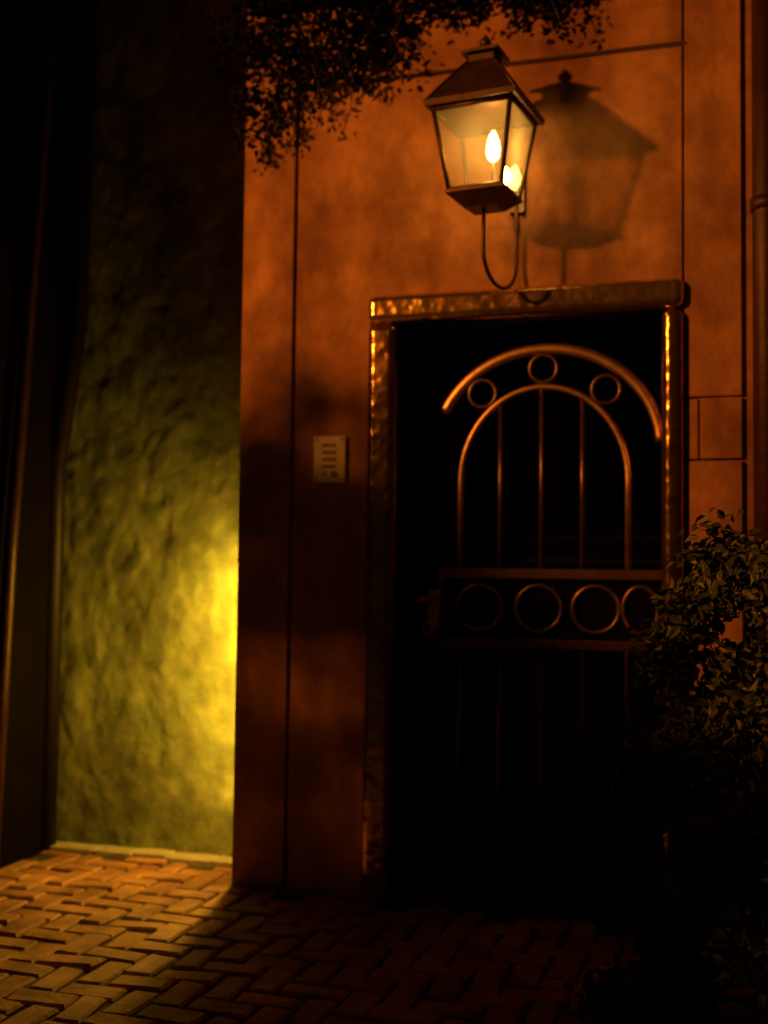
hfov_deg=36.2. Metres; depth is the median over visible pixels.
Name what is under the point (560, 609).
iron gate
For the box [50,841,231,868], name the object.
mortar curb
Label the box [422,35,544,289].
wall lantern
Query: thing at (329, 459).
intercom panel
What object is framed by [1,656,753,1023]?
ground
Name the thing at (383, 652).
door jambs
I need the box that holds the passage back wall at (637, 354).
[514,332,658,804]
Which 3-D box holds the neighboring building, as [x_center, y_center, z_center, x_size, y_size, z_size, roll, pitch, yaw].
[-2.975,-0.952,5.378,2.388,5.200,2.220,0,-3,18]
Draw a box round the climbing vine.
[193,0,582,171]
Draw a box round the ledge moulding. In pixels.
[304,40,683,89]
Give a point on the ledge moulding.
(681, 42)
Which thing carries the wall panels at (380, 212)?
on the ground
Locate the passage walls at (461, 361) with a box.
[401,316,661,887]
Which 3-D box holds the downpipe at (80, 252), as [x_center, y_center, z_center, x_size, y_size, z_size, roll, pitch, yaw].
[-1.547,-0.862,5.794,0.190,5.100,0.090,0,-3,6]
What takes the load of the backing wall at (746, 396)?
on the ground
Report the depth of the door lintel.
4.75 m
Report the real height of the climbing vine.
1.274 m
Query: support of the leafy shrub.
on the ground
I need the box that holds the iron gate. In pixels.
[406,320,661,908]
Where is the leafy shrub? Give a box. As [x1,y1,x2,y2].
[561,507,767,1023]
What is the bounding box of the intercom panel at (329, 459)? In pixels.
[313,436,346,482]
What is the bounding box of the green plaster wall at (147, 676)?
[56,0,247,856]
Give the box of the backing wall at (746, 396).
[284,0,754,938]
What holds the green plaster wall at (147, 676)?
on the ground
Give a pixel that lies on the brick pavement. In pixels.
(77, 950)
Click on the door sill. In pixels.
(508, 903)
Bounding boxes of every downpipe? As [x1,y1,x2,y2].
[0,0,59,842]
[41,0,96,851]
[750,0,767,944]
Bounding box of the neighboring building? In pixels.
[0,0,78,868]
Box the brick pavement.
[0,850,767,1023]
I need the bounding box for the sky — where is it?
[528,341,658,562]
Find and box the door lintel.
[368,277,684,329]
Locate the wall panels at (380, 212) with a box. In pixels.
[232,0,743,936]
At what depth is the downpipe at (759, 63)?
4.43 m
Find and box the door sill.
[391,848,661,931]
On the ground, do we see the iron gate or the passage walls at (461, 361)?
the passage walls at (461, 361)
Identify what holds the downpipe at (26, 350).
attached to the neighboring building
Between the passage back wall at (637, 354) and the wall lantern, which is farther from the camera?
the passage back wall at (637, 354)
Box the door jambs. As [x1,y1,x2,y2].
[361,308,684,924]

